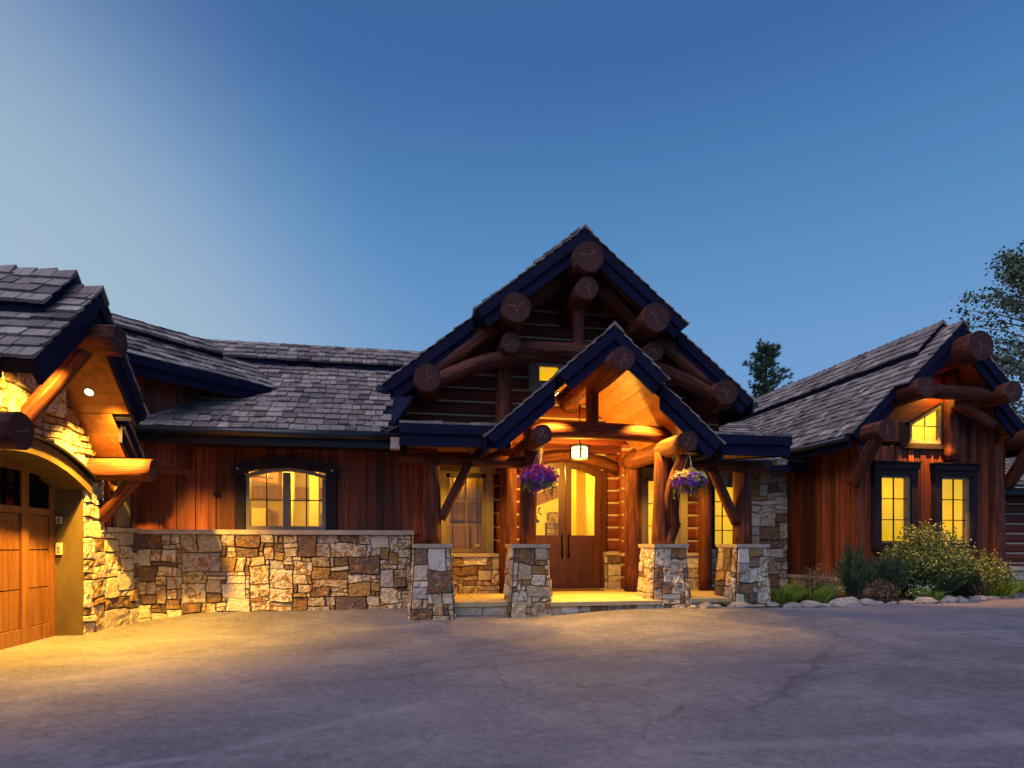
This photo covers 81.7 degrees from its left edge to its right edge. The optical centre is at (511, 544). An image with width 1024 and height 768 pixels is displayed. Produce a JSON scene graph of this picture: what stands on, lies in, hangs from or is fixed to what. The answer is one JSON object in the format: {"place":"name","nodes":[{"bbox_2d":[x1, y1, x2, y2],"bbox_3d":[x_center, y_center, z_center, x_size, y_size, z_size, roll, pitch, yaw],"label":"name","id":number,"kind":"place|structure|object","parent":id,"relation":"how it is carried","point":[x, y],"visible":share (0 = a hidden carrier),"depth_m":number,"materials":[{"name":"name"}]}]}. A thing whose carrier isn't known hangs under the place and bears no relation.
{"place":"outdoors","nodes":[
{"label":"outdoors","id":0,"kind":"place"},
{"bbox_2d":[0,595,1023,767],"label":"driveway","id":1,"kind":"structure","parent":0,"point":[938,685],"depth_m":5.27,"materials":[{"name":"concrete"}]},
{"bbox_2d":[698,602,712,608],"bbox_3d":[3.603,1.156,11.024,0.277,0.199,0.295,0,0,-8],"label":"edging rock","id":2,"kind":"object","parent":1,"relation":"on","point":[705,605],"visible":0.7,"depth_m":10.92,"materials":[{"name":"grey stone"}]},
{"bbox_2d":[713,604,721,607],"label":"edging rock","id":3,"kind":"object","parent":1,"relation":"on","point":[716,606],"visible":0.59,"depth_m":10.96,"materials":[{"name":"grey stone"}]},
{"bbox_2d":[782,604,792,607],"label":"edging rock","id":4,"kind":"object","parent":1,"relation":"on","point":[786,606],"visible":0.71,"depth_m":11.02,"materials":[{"name":"grey stone"}]},
{"bbox_2d":[828,596,862,606],"bbox_3d":[6.367,1.145,11.313,0.667,0.315,0.400,0,0,7],"label":"edging rock","id":5,"kind":"object","parent":1,"relation":"on","point":[851,601],"visible":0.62,"depth_m":11.20,"materials":[{"name":"grey stone"}]},
{"bbox_2d":[712,586,991,606],"bbox_3d":[12.364,0.988,15.682,18.100,0.352,6.520,0,0,-10],"label":"planting bed","id":6,"kind":"object","parent":1,"relation":"on","point":[901,597],"visible":0.08,"depth_m":12.19,"materials":[{"name":"stone"}]},
{"bbox_2d":[726,604,736,607],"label":"edging rock","id":7,"kind":"object","parent":6,"relation":"on","point":[732,606],"visible":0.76,"depth_m":10.90,"materials":[{"name":"grey stone"}]},
{"bbox_2d":[731,602,755,607],"bbox_3d":[4.292,1.159,11.046,0.512,0.183,0.307,0,0,-1],"label":"edging rock","id":8,"kind":"object","parent":6,"relation":"on","point":[741,605],"visible":0.54,"depth_m":10.95,"materials":[{"name":"grey stone"}]},
{"bbox_2d":[767,602,779,606],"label":"edging rock","id":9,"kind":"object","parent":6,"relation":"on","point":[774,604],"visible":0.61,"depth_m":11.11,"materials":[{"name":"grey stone"}]},
{"bbox_2d":[770,587,810,602],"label":"grass tuft","id":10,"kind":"object","parent":6,"relation":"on","point":[787,597],"visible":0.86,"depth_m":11.34,"materials":[{"name":"green plant"}]},
{"bbox_2d":[786,602,801,607],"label":"edging rock","id":11,"kind":"object","parent":6,"relation":"on","point":[795,605],"visible":0.6,"depth_m":11.01,"materials":[{"name":"grey stone"}]},
{"bbox_2d":[780,581,845,601],"bbox_3d":[5.869,0.893,11.642,1.201,0.438,1.187,0,0,-10],"label":"grass tuft","id":12,"kind":"object","parent":6,"relation":"on","point":[825,594],"visible":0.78,"depth_m":11.44,"materials":[{"name":"green plant"}]},
{"bbox_2d":[800,600,827,607],"bbox_3d":[5.651,1.159,11.143,0.447,0.227,0.333,0,0,-14],"label":"edging rock","id":13,"kind":"object","parent":6,"relation":"on","point":[809,604],"visible":0.62,"depth_m":11.04,"materials":[{"name":"grey stone"}]},
{"bbox_2d":[794,563,843,592],"bbox_3d":[6.160,0.738,11.890,1.044,0.781,0.754,0,0,-10],"label":"dry bush","id":14,"kind":"object","parent":6,"relation":"on","point":[817,577],"visible":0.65,"depth_m":11.82,"materials":[{"name":"brown plant"}]},
{"bbox_2d":[831,540,876,597],"bbox_3d":[6.933,0.494,12.027,0.917,1.188,0.671,0,0,-10],"label":"juniper bush","id":15,"kind":"object","parent":6,"relation":"on","point":[854,574],"visible":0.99,"depth_m":11.94,"materials":[{"name":"green plant"}]},
{"bbox_2d":[859,598,876,605],"bbox_3d":[6.873,1.147,11.498,0.261,0.211,0.396,0,0,-1],"label":"edging rock","id":16,"kind":"object","parent":6,"relation":"on","point":[867,601],"visible":0.65,"depth_m":11.35,"materials":[{"name":"grey stone"}]},
{"bbox_2d":[876,601,885,604],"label":"edging rock","id":17,"kind":"object","parent":6,"relation":"on","point":[880,602],"visible":0.38,"depth_m":11.48,"materials":[{"name":"grey stone"}]},
{"bbox_2d":[865,577,900,602],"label":"dry bush","id":18,"kind":"object","parent":6,"relation":"on","point":[882,593],"visible":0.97,"depth_m":11.74,"materials":[{"name":"brown plant"}]},
{"bbox_2d":[867,546,912,597],"bbox_3d":[7.796,0.544,12.269,1.107,1.109,0.864,0,0,-10],"label":"juniper bush","id":19,"kind":"object","parent":6,"relation":"on","point":[894,572],"visible":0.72,"depth_m":12.14,"materials":[{"name":"green plant"}]},
{"bbox_2d":[904,600,915,603],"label":"edging rock","id":20,"kind":"object","parent":6,"relation":"on","point":[909,602],"visible":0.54,"depth_m":11.68,"materials":[{"name":"grey stone"}]},
{"bbox_2d":[901,526,928,590],"bbox_3d":[8.653,0.359,12.658,0.559,1.528,0.396,0,0,-10],"label":"potentilla shrub","id":21,"kind":"object","parent":6,"relation":"on","point":[909,542],"visible":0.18,"depth_m":12.69,"materials":[{"name":"green plant"}]},
{"bbox_2d":[903,583,941,599],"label":"flowering plant","id":22,"kind":"object","parent":6,"relation":"on","point":[922,591],"visible":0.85,"depth_m":12.03,"materials":[{"name":"green plant"}]},
{"bbox_2d":[913,596,938,603],"bbox_3d":[8.320,1.159,11.910,0.419,0.231,0.412,0,0,-44],"label":"edging rock","id":23,"kind":"object","parent":6,"relation":"on","point":[926,600],"visible":0.65,"depth_m":11.78,"materials":[{"name":"grey stone"}]},
{"bbox_2d":[907,588,946,600],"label":"grass tuft","id":24,"kind":"object","parent":6,"relation":"on","point":[936,597],"visible":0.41,"depth_m":11.96,"materials":[{"name":"green plant"}]},
{"bbox_2d":[877,517,982,598],"bbox_3d":[8.996,0.306,12.745,2.099,1.822,1.537,0,0,-10],"label":"potentilla shrub","id":25,"kind":"object","parent":6,"relation":"on","point":[948,555],"visible":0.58,"depth_m":12.39,"materials":[{"name":"green plant"}]},
{"bbox_2d":[902,556,966,597],"bbox_3d":[8.804,0.657,12.489,1.571,0.948,1.153,0,0,-10],"label":"juniper bush","id":26,"kind":"object","parent":6,"relation":"on","point":[955,581],"visible":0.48,"depth_m":12.21,"materials":[{"name":"green plant"}]},
{"bbox_2d":[942,595,958,602],"bbox_3d":[8.932,1.155,12.080,0.390,0.244,0.308,0,0,-9],"label":"edging rock","id":27,"kind":"object","parent":6,"relation":"on","point":[949,599],"visible":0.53,"depth_m":11.98,"materials":[{"name":"grey stone"}]},
{"bbox_2d":[957,596,969,601],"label":"edging rock","id":28,"kind":"object","parent":6,"relation":"on","point":[961,599],"visible":0.43,"depth_m":12.08,"materials":[{"name":"grey stone"}]},
{"bbox_2d":[951,570,987,595],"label":"juniper bush","id":29,"kind":"object","parent":6,"relation":"on","point":[962,591],"visible":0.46,"depth_m":12.75,"materials":[{"name":"green plant"}]},
{"bbox_2d":[968,596,979,600],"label":"edging rock","id":30,"kind":"object","parent":6,"relation":"on","point":[974,598],"visible":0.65,"depth_m":12.40,"materials":[{"name":"grey stone"}]},
{"bbox_2d":[963,574,995,595],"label":"dry bush","id":31,"kind":"object","parent":6,"relation":"on","point":[977,592],"visible":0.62,"depth_m":12.73,"materials":[{"name":"brown plant"}]},
{"bbox_2d":[973,595,989,600],"bbox_3d":[9.904,1.156,12.500,0.398,0.177,0.292,0,0,-40],"label":"edging rock","id":32,"kind":"object","parent":6,"relation":"on","point":[982,598],"visible":0.59,"depth_m":12.38,"materials":[{"name":"grey stone"}]},
{"bbox_2d":[973,549,1019,595],"bbox_3d":[10.461,0.637,13.120,1.298,1.124,0.962,0,0,-10],"label":"potentilla shrub","id":33,"kind":"object","parent":6,"relation":"on","point":[995,572],"visible":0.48,"depth_m":12.93,"materials":[{"name":"green plant"}]},
{"bbox_2d":[977,579,1023,596],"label":"grass tuft","id":34,"kind":"object","parent":6,"relation":"on","point":[1011,589],"visible":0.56,"depth_m":12.70,"materials":[{"name":"green plant"}]},
{"bbox_2d":[1015,580,1023,592],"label":"grass tuft","id":35,"kind":"object","parent":6,"relation":"on","point":[1021,590],"visible":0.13,"depth_m":13.10,"materials":[{"name":"green plant"}]},
{"bbox_2d":[0,0,1023,532],"label":"sky","id":36,"kind":"structure","parent":0,"point":[819,180],"materials":[{"name":"blue"}]},
{"bbox_2d":[552,588,604,590],"bbox_3d":[1.337,1.010,13.298,1.350,0.017,0.600,0,0,-10],"label":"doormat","id":37,"kind":"object","parent":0,"point":[578,589],"visible":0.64,"depth_m":13.25,"materials":[{"name":"brown fabric"}]},
{"label":"ground","id":38,"kind":"structure","parent":0,"visible":0},
{"bbox_2d":[0,224,1023,649],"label":"log house","id":39,"kind":"structure","parent":38,"relation":"on","point":[352,478],"depth_m":10.97,"materials":[{"name":"brown wood"}]},
{"bbox_2d":[0,455,55,649],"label":"garage door","id":40,"kind":"structure","parent":39,"relation":"in","point":[27,503],"depth_m":7.78,"materials":[{"name":"brown wood"}]},
{"bbox_2d":[56,543,62,554],"bbox_3d":[-6.459,0.055,8.437,0.070,0.170,0.040,0,0,-10],"label":"intercom","id":41,"kind":"object","parent":39,"relation":"attached to","point":[59,548],"visible":1,"depth_m":8.43,"materials":[{"name":"beige plastic"}]},
{"bbox_2d":[56,517,62,523],"bbox_3d":[-6.459,-0.350,8.437,0.070,0.100,0.040,0,0,-10],"label":"keypad","id":42,"kind":"object","parent":39,"relation":"attached to","point":[59,520],"visible":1,"depth_m":8.43,"materials":[{"name":"beige plastic"}]},
{"bbox_2d":[83,387,95,396],"bbox_3d":[-5.790,-2.095,8.104,0.150,0.114,0.122,0,0,-10],"label":"recessed light","id":43,"kind":"object","parent":39,"relation":"on","point":[88,391],"visible":1,"depth_m":8.09,"materials":[{"name":"white glass"}]},
{"bbox_2d":[212,490,218,494],"bbox_3d":[-5.140,-0.900,10.251,0.080,0.080,0.090,0,0,-10],"label":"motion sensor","id":44,"kind":"object","parent":39,"relation":"attached to","point":[215,492],"visible":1,"depth_m":10.23,"materials":[{"name":"black plastic"}]},
{"bbox_2d":[230,457,339,529],"bbox_3d":[-3.992,-0.901,10.475,1.820,1.278,0.205,0,0,-10],"label":"window","id":45,"kind":"structure","parent":39,"relation":"in","point":[286,465],"depth_m":10.45,"materials":[{"name":"black metal"}]},
{"bbox_2d":[440,465,495,552],"bbox_3d":[-0.973,-0.761,12.501,1.260,1.878,0.190,0,0,-10],"label":"window","id":46,"kind":"structure","parent":39,"relation":"in","point":[486,474],"depth_m":12.51,"materials":[{"name":"beige glass"}]},
{"bbox_2d":[518,445,559,498],"bbox_3d":[0.437,-1.230,9.896,0.650,0.906,0.668,0,0,38],"label":"flower basket","id":47,"kind":"object","parent":39,"relation":"hanging from","point":[538,479],"visible":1,"depth_m":9.74,"materials":[{"name":"purple plant"}]},
{"bbox_2d":[536,507,548,525],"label":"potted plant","id":48,"kind":"object","parent":39,"relation":"on","point":[537,520],"visible":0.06,"depth_m":15.27,"materials":[{"name":"plant"}]},
{"bbox_2d":[528,363,561,393],"bbox_3d":[0.708,-3.620,12.895,0.730,0.640,0.130,0,0,-10],"label":"window","id":49,"kind":"structure","parent":39,"relation":"in","point":[538,373],"depth_m":12.81,"materials":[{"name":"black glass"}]},
{"bbox_2d":[536,462,564,587],"bbox_3d":[0.814,-0.470,13.669,0.852,2.940,0.144,0,0,-10],"label":"front door","id":50,"kind":"structure","parent":39,"relation":"in","point":[557,548],"depth_m":13.74,"materials":[{"name":"brown wood"}]},
{"bbox_2d":[569,404,589,460],"bbox_3d":[1.365,-2.310,11.931,0.300,1.180,0.300,0,0,45],"label":"hanging lantern","id":51,"kind":"object","parent":39,"relation":"hanging from","point":[579,452],"visible":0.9,"depth_m":11.86,"materials":[{"name":"white glass"}]},
{"bbox_2d":[565,462,600,587],"bbox_3d":[1.668,-0.470,13.823,0.852,2.940,0.144,0,0,-10],"label":"front door","id":52,"kind":"structure","parent":39,"relation":"in","point":[582,552],"depth_m":13.84,"materials":[{"name":"brown wood"}]},
{"bbox_2d":[642,468,687,552],"bbox_3d":[3.376,-0.761,13.285,1.260,1.878,0.190,0,0,-10],"label":"window","id":53,"kind":"structure","parent":39,"relation":"in","point":[647,473],"depth_m":13.20,"materials":[{"name":"yellow glass"}]},
{"bbox_2d":[668,452,708,501],"bbox_3d":[3.090,-1.207,10.377,0.698,0.873,0.668,0,0,-10],"label":"flower basket","id":54,"kind":"object","parent":39,"relation":"hanging from","point":[689,481],"visible":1,"depth_m":10.23,"materials":[{"name":"purple plant"}]},
{"bbox_2d":[712,483,732,548],"bbox_3d":[5.467,-0.725,14.906,1.050,1.650,0.160,0,0,-10],"label":"window","id":55,"kind":"structure","parent":39,"relation":"in","point":[721,525],"depth_m":14.93,"materials":[{"name":"yellow glass"}]},
{"bbox_2d":[870,460,923,549],"bbox_3d":[8.508,-0.867,13.143,1.230,1.955,0.250,0,0,-10],"label":"window","id":56,"kind":"structure","parent":39,"relation":"in","point":[894,484],"depth_m":13.17,"materials":[{"name":"black metal"}]},
{"bbox_2d":[898,402,944,449],"bbox_3d":[9.208,-2.695,13.318,1.150,1.070,0.095,0,0,-10],"label":"window","id":57,"kind":"structure","parent":39,"relation":"in","point":[905,427],"depth_m":13.31,"materials":[{"name":"brown wood"}]},
{"bbox_2d":[929,462,982,549],"bbox_3d":[10.043,-0.867,13.420,1.230,1.955,0.250,0,0,-10],"label":"window","id":58,"kind":"structure","parent":39,"relation":"in","point":[954,486],"depth_m":13.45,"materials":[{"name":"black glass"}]},
{"bbox_2d":[740,338,794,397],"bbox_3d":[11.421,-3.930,26.603,3.425,10.663,3.950,0,0,24],"label":"pine tree","id":59,"kind":"object","parent":38,"relation":"on","point":[765,358],"visible":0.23,"depth_m":26.14,"materials":[{"name":"green plant"}]},
{"bbox_2d":[949,240,1023,421],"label":"aspen tree","id":60,"kind":"object","parent":38,"relation":"on","point":[1014,263],"visible":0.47,"depth_m":20.04,"materials":[{"name":"green plant"}]}
]}

